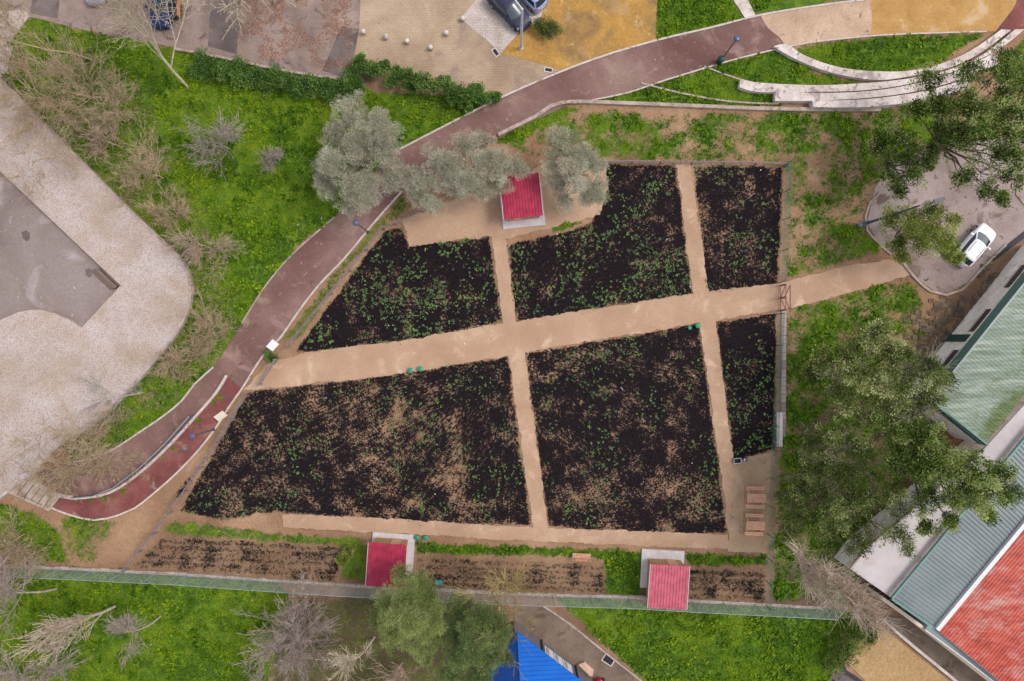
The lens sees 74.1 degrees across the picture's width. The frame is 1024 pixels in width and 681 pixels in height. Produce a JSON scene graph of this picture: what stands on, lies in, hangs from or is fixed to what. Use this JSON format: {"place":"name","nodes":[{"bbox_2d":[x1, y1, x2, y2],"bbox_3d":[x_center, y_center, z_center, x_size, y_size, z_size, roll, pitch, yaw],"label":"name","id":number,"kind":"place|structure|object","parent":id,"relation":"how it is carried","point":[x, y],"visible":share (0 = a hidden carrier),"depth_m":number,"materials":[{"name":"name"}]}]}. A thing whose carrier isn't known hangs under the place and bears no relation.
{"place":"outdoors","nodes":[
{"label":"outdoors","id":0,"kind":"place"},
{"bbox_2d":[0,10,29,78],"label":"side pavement","id":1,"kind":"structure","parent":0,"point":[21,23],"depth_m":59.97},
{"bbox_2d":[0,82,188,493],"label":"plaza","id":2,"kind":"structure","parent":0,"point":[125,331],"depth_m":59.50,"materials":[{"name":"concrete"}]},
{"bbox_2d":[54,377,240,518],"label":"red ramp","id":3,"kind":"structure","parent":0,"point":[158,473],"depth_m":59.96,"materials":[{"name":"asphalt"}]},
{"bbox_2d":[0,0,359,77],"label":"parking lot","id":4,"kind":"structure","parent":0,"point":[194,33],"depth_m":59.99,"materials":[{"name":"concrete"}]},
{"bbox_2d":[30,0,58,17],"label":"tarmac patch","id":5,"kind":"object","parent":4,"relation":"on","point":[48,8],"visible":0.89,"depth_m":59.98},
{"bbox_2d":[144,0,172,29],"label":"parked car","id":6,"kind":"object","parent":4,"relation":"on","point":[164,25],"visible":0.77,"depth_m":59.09,"materials":[{"name":"blue paint"}]},
{"bbox_2d":[208,0,239,53],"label":"tarmac patch","id":7,"kind":"object","parent":4,"relation":"on","point":[218,27],"visible":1,"depth_m":59.98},
{"bbox_2d":[238,0,351,68],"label":"fallen leaves","id":8,"kind":"object","parent":4,"relation":"on","point":[285,42],"visible":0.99,"depth_m":59.95,"materials":[{"name":"brown plant"}]},
{"bbox_2d":[322,27,358,76],"bbox_3d":[-14.898,-25.591,60.008,2.094,0.060,4.661,23,90,0],"label":"tarmac patch","id":9,"kind":"object","parent":4,"relation":"on","point":[340,48],"visible":0.71,"depth_m":59.98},
{"bbox_2d":[33,16,782,506],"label":"red path","id":10,"kind":"structure","parent":0,"point":[303,272],"depth_m":59.97,"materials":[{"name":"asphalt"}]},
{"bbox_2d":[463,0,542,52],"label":"pale paving","id":11,"kind":"structure","parent":0,"point":[487,22],"depth_m":59.98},
{"bbox_2d":[487,0,531,32],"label":"parked car","id":12,"kind":"object","parent":11,"relation":"on","point":[509,11],"visible":0.95,"depth_m":59.03,"materials":[{"name":"blue paint"}]},
{"bbox_2d":[491,236,516,325],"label":"sand path","id":13,"kind":"structure","parent":0,"point":[507,302],"depth_m":59.99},
{"bbox_2d":[282,514,728,548],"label":"sand path","id":14,"kind":"structure","parent":0,"point":[563,535],"depth_m":59.97,"materials":[{"name":"sand"}]},
{"bbox_2d":[0,0,1023,680],"bbox_3d":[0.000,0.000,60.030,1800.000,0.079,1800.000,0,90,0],"label":"ground","id":15,"kind":"structure","parent":0,"point":[346,468],"depth_m":60.02,"materials":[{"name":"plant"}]},
{"bbox_2d":[0,505,52,601],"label":"bare tree","id":16,"kind":"object","parent":15,"relation":"on","point":[20,549],"visible":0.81,"depth_m":57.25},
{"bbox_2d":[0,553,57,636],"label":"bare tree","id":17,"kind":"object","parent":15,"relation":"on","point":[7,585],"visible":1,"depth_m":55.75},
{"bbox_2d":[0,414,57,509],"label":"bare tree","id":18,"kind":"object","parent":15,"relation":"on","point":[24,446],"visible":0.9,"depth_m":56.69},
{"bbox_2d":[11,479,59,510],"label":"plaza steps","id":19,"kind":"structure","parent":15,"relation":"on","point":[27,491],"depth_m":59.72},
{"bbox_2d":[0,34,73,144],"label":"bare tree","id":20,"kind":"object","parent":15,"relation":"on","point":[26,108],"visible":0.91,"depth_m":56.93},
{"bbox_2d":[0,0,91,59],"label":"bare tree","id":21,"kind":"object","parent":15,"relation":"on","point":[10,27],"visible":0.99,"depth_m":52.69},
{"bbox_2d":[0,107,93,206],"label":"bare tree","id":22,"kind":"object","parent":15,"relation":"on","point":[55,154],"visible":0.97,"depth_m":56.69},
{"bbox_2d":[0,614,94,680],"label":"bare tree","id":23,"kind":"object","parent":15,"relation":"on","point":[3,674],"visible":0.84,"depth_m":57.12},
{"bbox_2d":[21,649,80,680],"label":"bare tree","id":24,"kind":"object","parent":15,"relation":"on","point":[48,670],"visible":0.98,"depth_m":55.49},
{"bbox_2d":[2,605,115,670],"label":"bare tree","id":25,"kind":"object","parent":15,"relation":"on","point":[69,623],"visible":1,"depth_m":52.82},
{"bbox_2d":[0,172,120,325],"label":"court","id":26,"kind":"object","parent":15,"relation":"on","point":[46,264],"visible":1,"depth_m":59.97,"materials":[{"name":"concrete"}]},
{"bbox_2d":[0,18,127,150],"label":"bare tree","id":27,"kind":"object","parent":15,"relation":"on","point":[67,86],"visible":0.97,"depth_m":55.98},
{"bbox_2d":[3,397,149,516],"bbox_3d":[-37.061,9.829,56.587,11.769,9.319,8.410,-27,90,0],"label":"bare tree","id":28,"kind":"object","parent":15,"relation":"on","point":[79,456],"visible":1,"depth_m":56.43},
{"bbox_2d":[66,112,121,163],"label":"bare tree","id":29,"kind":"object","parent":15,"relation":"on","point":[94,153],"visible":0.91,"depth_m":58.03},
{"bbox_2d":[0,78,193,494],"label":"plaza kerb","id":30,"kind":"structure","parent":15,"relation":"on","point":[176,253],"depth_m":59.44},
{"bbox_2d":[67,364,145,436],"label":"bare tree","id":31,"kind":"object","parent":15,"relation":"on","point":[123,396],"visible":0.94,"depth_m":58.12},
{"bbox_2d":[62,56,160,141],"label":"bare tree","id":32,"kind":"object","parent":15,"relation":"on","point":[113,95],"visible":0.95,"depth_m":56.95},
{"bbox_2d":[0,26,238,574],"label":"dry grass","id":33,"kind":"structure","parent":15,"relation":"on","point":[224,333],"depth_m":59.96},
{"bbox_2d":[95,605,161,669],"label":"bare tree","id":34,"kind":"object","parent":15,"relation":"on","point":[112,624],"visible":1,"depth_m":55.63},
{"bbox_2d":[100,111,170,215],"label":"bare tree","id":35,"kind":"object","parent":15,"relation":"on","point":[147,167],"visible":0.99,"depth_m":57.48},
{"bbox_2d":[81,0,206,87],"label":"bare tree","id":36,"kind":"object","parent":15,"relation":"on","point":[118,5],"visible":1,"depth_m":50.90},
{"bbox_2d":[73,375,227,499],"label":"wall","id":37,"kind":"structure","parent":15,"relation":"on","point":[205,405],"depth_m":59.72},
{"bbox_2d":[69,415,193,498],"bbox_3d":[-32.775,10.707,59.258,12.603,0.985,1.444,-35,90,0],"label":"metal railing","id":38,"kind":"object","parent":37,"relation":"on","point":[156,452],"visible":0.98,"depth_m":58.98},
{"bbox_2d":[130,173,195,233],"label":"bare tree","id":39,"kind":"object","parent":15,"relation":"on","point":[166,214],"visible":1,"depth_m":58.19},
{"bbox_2d":[145,338,222,389],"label":"bare tree","id":40,"kind":"object","parent":15,"relation":"on","point":[172,357],"visible":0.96,"depth_m":58.40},
{"bbox_2d":[121,395,249,572],"bbox_3d":[-28.427,12.609,59.465,0.629,1.170,18.739,35,90,0],"label":"rail fence","id":41,"kind":"object","parent":15,"relation":"on","point":[168,511],"visible":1,"depth_m":59.23,"materials":[{"name":"brown wood"}]},
{"bbox_2d":[158,228,249,281],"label":"bare tree","id":42,"kind":"object","parent":15,"relation":"on","point":[194,250],"visible":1,"depth_m":58.00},
{"bbox_2d":[168,105,247,184],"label":"bare tree","id":43,"kind":"object","parent":15,"relation":"on","point":[223,130],"visible":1,"depth_m":57.16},
{"bbox_2d":[179,291,246,358],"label":"bare tree","id":44,"kind":"object","parent":15,"relation":"on","point":[206,325],"visible":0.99,"depth_m":58.01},
{"bbox_2d":[50,191,401,520],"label":"kerb","id":45,"kind":"structure","parent":15,"relation":"on","point":[262,356],"depth_m":59.88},
{"bbox_2d":[207,0,295,39],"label":"bare tree","id":46,"kind":"object","parent":15,"relation":"on","point":[234,10],"visible":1,"depth_m":55.99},
{"bbox_2d":[175,47,336,79],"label":"kerb","id":47,"kind":"structure","parent":15,"relation":"on","point":[230,59],"depth_m":59.65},
{"bbox_2d":[255,142,284,173],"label":"bare tree","id":48,"kind":"object","parent":15,"relation":"on","point":[270,156],"visible":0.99,"depth_m":58.85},
{"bbox_2d":[182,45,366,105],"bbox_3d":[-20.730,-23.046,59.353,16.280,1.523,3.808,7,90,0],"label":"hedge","id":49,"kind":"object","parent":15,"relation":"on","point":[301,85],"visible":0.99,"depth_m":59.18,"materials":[{"name":"green plant"}]},
{"bbox_2d":[229,590,347,680],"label":"bare tree","id":50,"kind":"object","parent":15,"relation":"on","point":[291,644],"visible":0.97,"depth_m":56.19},
{"bbox_2d":[269,570,332,633],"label":"bare tree","id":51,"kind":"object","parent":15,"relation":"on","point":[291,605],"visible":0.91,"depth_m":57.24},
{"bbox_2d":[285,227,384,347],"bbox_3d":[-15.458,-4.622,59.465,0.242,1.170,13.457,39,90,0],"label":"rail fence","id":52,"kind":"object","parent":15,"relation":"on","point":[336,285],"visible":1,"depth_m":59.26,"materials":[{"name":"brown wood"}]},
{"bbox_2d":[315,636,374,680],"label":"bare tree","id":53,"kind":"object","parent":15,"relation":"on","point":[347,659],"visible":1,"depth_m":55.07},
{"bbox_2d":[309,89,410,218],"bbox_3d":[-12.473,-15.321,56.746,8.736,6.721,10.562,0,90,0],"label":"olive tree","id":54,"kind":"object","parent":15,"relation":"on","point":[377,136],"visible":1,"depth_m":55.11,"materials":[{"name":"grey plant"}]},
{"bbox_2d":[365,532,414,587],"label":"garden shed","id":55,"kind":"structure","parent":15,"relation":"on","point":[386,552],"depth_m":57.76,"materials":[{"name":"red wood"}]},
{"bbox_2d":[368,560,450,667],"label":"conifer tree","id":56,"kind":"object","parent":15,"relation":"on","point":[397,616],"visible":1,"depth_m":52.68,"materials":[{"name":"green plant"}]},
{"bbox_2d":[350,51,501,113],"bbox_3d":[-7.530,-22.293,59.141,13.577,1.938,3.014,14,90,0],"label":"hedge","id":57,"kind":"object","parent":15,"relation":"on","point":[464,95],"visible":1,"depth_m":58.80,"materials":[{"name":"green plant"}]},
{"bbox_2d":[1,564,851,619],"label":"metal fence","id":58,"kind":"object","parent":15,"relation":"on","point":[338,585],"visible":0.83,"depth_m":59.67,"materials":[{"name":"silver metal"}]},
{"bbox_2d":[141,540,765,598],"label":"seedlings","id":59,"kind":"object","parent":15,"relation":"on","point":[537,571],"visible":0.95,"depth_m":59.95,"materials":[{"name":"green plant"}]},
{"bbox_2d":[354,0,559,95],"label":"brick forecourt","id":60,"kind":"structure","parent":15,"relation":"on","point":[462,52],"depth_m":59.99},
{"bbox_2d":[400,127,533,215],"bbox_3d":[-3.810,-14.044,56.917,11.222,6.393,6.300,-16,90,0],"label":"olive tree","id":61,"kind":"object","parent":15,"relation":"on","point":[465,179],"visible":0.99,"depth_m":55.48,"materials":[{"name":"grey plant"}]},
{"bbox_2d":[430,589,515,680],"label":"conifer tree","id":62,"kind":"object","parent":15,"relation":"on","point":[469,649],"visible":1,"depth_m":52.75,"materials":[{"name":"green plant"}]},
{"bbox_2d":[187,164,781,532],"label":"crop plants","id":63,"kind":"object","parent":15,"relation":"on","point":[550,295],"visible":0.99,"depth_m":59.93,"materials":[{"name":"green plant"}]},
{"bbox_2d":[439,547,547,680],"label":"bare tree","id":64,"kind":"object","parent":15,"relation":"on","point":[511,585],"visible":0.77,"depth_m":55.17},
{"bbox_2d":[402,163,608,246],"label":"sand yard","id":65,"kind":"structure","parent":15,"relation":"on","point":[455,219],"depth_m":59.96,"materials":[{"name":"sand"}]},
{"bbox_2d":[499,173,545,228],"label":"garden shed","id":66,"kind":"structure","parent":65,"relation":"on","point":[522,205],"depth_m":57.75,"materials":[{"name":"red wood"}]},
{"bbox_2d":[540,123,610,213],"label":"olive tree","id":67,"kind":"object","parent":65,"relation":"on","point":[590,163],"visible":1,"depth_m":55.42,"materials":[{"name":"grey plant"}]},
{"bbox_2d":[0,0,1023,680],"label":"grass","id":68,"kind":"structure","parent":15,"relation":"on","point":[306,220],"depth_m":60.00,"materials":[{"name":"green plant"}]},
{"bbox_2d":[487,621,593,680],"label":"blue roofed building","id":69,"kind":"structure","parent":15,"relation":"on","point":[543,662],"depth_m":57.02,"materials":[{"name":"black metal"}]},
{"bbox_2d":[532,14,564,41],"bbox_3d":[3.118,-27.415,59.372,2.562,1.463,2.534,-33,90,0],"label":"shrub","id":70,"kind":"object","parent":15,"relation":"on","point":[546,28],"visible":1,"depth_m":59.16,"materials":[{"name":"green plant"}]},
{"bbox_2d":[513,603,642,680],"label":"lane","id":71,"kind":"structure","parent":15,"relation":"on","point":[568,642],"depth_m":59.98,"materials":[{"name":"concrete"}]},
{"bbox_2d":[400,0,865,149],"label":"kerb","id":72,"kind":"structure","parent":15,"relation":"on","point":[607,54],"depth_m":59.90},
{"bbox_2d":[640,548,689,609],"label":"garden shed","id":73,"kind":"structure","parent":15,"relation":"on","point":[664,577],"depth_m":57.78,"materials":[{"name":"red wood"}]},
{"bbox_2d":[592,49,773,99],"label":"kerb","id":74,"kind":"structure","parent":15,"relation":"on","point":[682,75],"depth_m":59.92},
{"bbox_2d":[497,100,880,136],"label":"kerb","id":75,"kind":"structure","parent":15,"relation":"on","point":[662,104],"depth_m":59.72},
{"bbox_2d":[605,160,788,166],"bbox_3d":[16.112,-15.574,59.590,16.253,0.920,0.232,1,90,0],"label":"rail fence","id":76,"kind":"object","parent":15,"relation":"on","point":[692,162],"visible":0.91,"depth_m":59.36,"materials":[{"name":"brown wood"}]},
{"bbox_2d":[641,82,778,104],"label":"kerb","id":77,"kind":"structure","parent":15,"relation":"on","point":[721,100],"depth_m":59.88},
{"bbox_2d":[727,451,774,553],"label":"sand yard","id":78,"kind":"structure","parent":15,"relation":"on","point":[754,471],"depth_m":59.97,"materials":[{"name":"sand"}]},
{"bbox_2d":[741,513,764,535],"bbox_3d":[21.198,16.164,59.632,1.800,0.787,1.900,2,90,0],"label":"picnic table","id":79,"kind":"object","parent":78,"relation":"on","point":[761,524],"visible":1,"depth_m":59.50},
{"bbox_2d":[742,486,765,508],"bbox_3d":[21.281,13.776,59.632,1.800,0.787,1.900,1,90,0],"label":"picnic table","id":80,"kind":"object","parent":78,"relation":"on","point":[754,498],"visible":1,"depth_m":59.28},
{"bbox_2d":[765,313,784,610],"bbox_3d":[22.921,10.471,59.245,0.117,1.610,25.761,2,90,0],"label":"fence","id":81,"kind":"object","parent":15,"relation":"on","point":[777,451],"visible":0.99,"depth_m":59.17,"materials":[{"name":"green metal"}]},
{"bbox_2d":[780,160,792,282],"bbox_3d":[23.965,-10.332,59.245,0.110,1.610,10.468,2,90,0],"label":"fence","id":82,"kind":"object","parent":15,"relation":"on","point":[790,189],"visible":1,"depth_m":59.12,"materials":[{"name":"green metal"}]},
{"bbox_2d":[779,421,889,533],"bbox_3d":[26.432,11.239,56.873,8.294,7.160,9.308,19,90,0],"label":"tree","id":83,"kind":"object","parent":15,"relation":"on","point":[845,448],"visible":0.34,"depth_m":56.39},
{"bbox_2d":[772,416,920,561],"bbox_3d":[26.861,11.806,55.970,10.872,8.302,11.697,0,90,0],"label":"broadleaf tree","id":84,"kind":"object","parent":15,"relation":"on","point":[844,470],"visible":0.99,"depth_m":53.75,"materials":[{"name":"green plant"}]},
{"bbox_2d":[823,618,879,674],"bbox_3d":[29.453,26.465,58.999,6.654,2.214,3.527,-37,90,0],"label":"shrub","id":85,"kind":"object","parent":15,"relation":"on","point":[838,664],"visible":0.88,"depth_m":58.81,"materials":[{"name":"green plant"}]},
{"bbox_2d":[784,530,919,648],"bbox_3d":[23.419,18.435,51.674,7.265,16.780,4.894,26,90,0],"label":"bare tree","id":86,"kind":"object","parent":15,"relation":"on","point":[861,608],"visible":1,"depth_m":49.30,"materials":[{"name":"plant"}]},
{"bbox_2d":[800,311,960,429],"bbox_3d":[28.830,3.038,55.242,8.600,9.769,10.038,-43,90,0],"label":"broadleaf tree","id":87,"kind":"object","parent":15,"relation":"on","point":[854,372],"visible":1,"depth_m":52.50,"materials":[{"name":"green plant"}]},
{"bbox_2d":[738,29,1023,94],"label":"amphitheatre bench","id":88,"kind":"object","parent":15,"relation":"on","point":[755,87],"visible":0.72,"depth_m":59.50,"materials":[{"name":"concrete"}]},
{"bbox_2d":[772,53,999,103],"bbox_3d":[32.918,-22.459,59.695,20.035,0.710,2.135,-10,90,0],"label":"amphitheatre bench","id":89,"kind":"object","parent":15,"relation":"on","point":[784,97],"visible":0.66,"depth_m":59.34,"materials":[{"name":"concrete"}]},
{"bbox_2d":[808,79,968,108],"bbox_3d":[33.111,-21.247,59.625,13.758,0.850,1.353,-8,90,0],"label":"amphitheatre bench","id":90,"kind":"object","parent":15,"relation":"on","point":[887,102],"visible":0.75,"depth_m":59.20,"materials":[{"name":"concrete"}]},
{"bbox_2d":[790,31,986,46],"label":"kerb","id":91,"kind":"structure","parent":15,"relation":"on","point":[888,35],"depth_m":59.92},
{"bbox_2d":[773,29,1009,81],"bbox_3d":[33.538,-24.823,59.815,20.887,0.470,3.748,-4,90,0],"label":"amphitheatre bench","id":92,"kind":"object","parent":15,"relation":"on","point":[789,52],"visible":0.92,"depth_m":59.58,"materials":[{"name":"concrete"}]},
{"bbox_2d":[846,624,947,680],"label":"sand pit","id":93,"kind":"object","parent":15,"relation":"on","point":[881,661],"visible":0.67,"depth_m":59.95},
{"bbox_2d":[864,122,946,200],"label":"broadleaf tree","id":94,"kind":"object","parent":15,"relation":"on","point":[899,189],"visible":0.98,"depth_m":54.87,"materials":[{"name":"green plant"}]},
{"bbox_2d":[859,335,978,456],"bbox_3d":[31.360,4.494,54.921,8.415,10.268,8.001,-28,90,0],"label":"tree","id":95,"kind":"object","parent":15,"relation":"on","point":[909,369],"visible":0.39,"depth_m":53.29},
{"bbox_2d":[866,586,990,680],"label":"boundary wall","id":96,"kind":"structure","parent":15,"relation":"on","point":[907,616],"depth_m":57.40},
{"bbox_2d":[834,396,1023,594],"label":"flat roofed building","id":97,"kind":"structure","parent":15,"relation":"on","point":[885,569],"depth_m":57.10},
{"bbox_2d":[883,616,984,680],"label":"lane","id":98,"kind":"structure","parent":15,"relation":"on","point":[950,664],"depth_m":59.98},
{"bbox_2d":[867,139,1023,291],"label":"car park","id":99,"kind":"structure","parent":15,"relation":"on","point":[938,274],"depth_m":59.98,"materials":[{"name":"asphalt"}]},
{"bbox_2d":[878,198,966,265],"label":"broadleaf tree","id":100,"kind":"object","parent":99,"relation":"on","point":[927,237],"visible":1,"depth_m":54.45,"materials":[{"name":"green plant"}]},
{"bbox_2d":[957,223,995,268],"bbox_3d":[40.493,-8.326,59.246,2.200,1.501,4.170,41,90,0],"label":"parked car","id":101,"kind":"object","parent":99,"relation":"on","point":[977,241],"visible":0.81,"depth_m":58.85,"materials":[{"name":"white paint"}]},
{"bbox_2d":[870,433,1023,630],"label":"grey roofed hall","id":102,"kind":"structure","parent":15,"relation":"on","point":[941,579],"depth_m":56.20,"materials":[{"name":"metal"}]},
{"bbox_2d":[875,402,1023,537],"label":"broadleaf tree","id":103,"kind":"object","parent":15,"relation":"on","point":[916,463],"visible":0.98,"depth_m":51.85,"materials":[{"name":"green plant"}]},
{"bbox_2d":[902,260,999,349],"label":"worn paving","id":104,"kind":"structure","parent":15,"relation":"on","point":[958,309],"depth_m":59.95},
{"bbox_2d":[907,612,997,680],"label":"concrete gutter","id":105,"kind":"object","parent":15,"relation":"on","point":[940,637],"visible":0.57,"depth_m":57.15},
{"bbox_2d":[902,244,1006,295],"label":"kerb","id":106,"kind":"structure","parent":15,"relation":"on","point":[917,280],"depth_m":59.86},
{"bbox_2d":[896,37,1023,210],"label":"broadleaf tree","id":107,"kind":"object","parent":15,"relation":"on","point":[944,134],"visible":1,"depth_m":51.60,"materials":[{"name":"green plant"}]},
{"bbox_2d":[904,245,1023,445],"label":"long building","id":108,"kind":"structure","parent":15,"relation":"on","point":[986,336],"depth_m":56.05,"materials":[{"name":"metal"}]},
{"bbox_2d":[936,530,1023,680],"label":"red roofed hall","id":109,"kind":"structure","parent":15,"relation":"on","point":[983,626],"depth_m":56.65,"materials":[{"name":"metal"}]},
{"bbox_2d":[508,349,547,527],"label":"sand path","id":110,"kind":"structure","parent":0,"point":[525,416],"depth_m":59.98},
{"bbox_2d":[243,259,909,389],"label":"sand path","id":111,"kind":"structure","parent":0,"point":[437,351],"depth_m":59.99,"materials":[{"name":"sand"}]},
{"bbox_2d":[501,0,656,69],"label":"orange paving","id":112,"kind":"structure","parent":0,"point":[594,28],"depth_m":59.98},
{"bbox_2d":[676,163,708,297],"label":"sand path","id":113,"kind":"structure","parent":0,"point":[694,247],"depth_m":59.98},
{"bbox_2d":[699,317,732,531],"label":"sand path","id":114,"kind":"structure","parent":0,"point":[710,343],"depth_m":59.97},
{"bbox_2d":[761,0,871,44],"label":"beige path","id":115,"kind":"structure","parent":0,"point":[826,22],"depth_m":59.97,"materials":[{"name":"concrete"}]},
{"bbox_2d":[870,0,1016,34],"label":"orange path","id":116,"kind":"structure","parent":0,"point":[899,16],"depth_m":59.97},
{"bbox_2d":[995,0,1023,31],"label":"maroon path","id":117,"kind":"structure","parent":0,"point":[1013,20],"depth_m":59.97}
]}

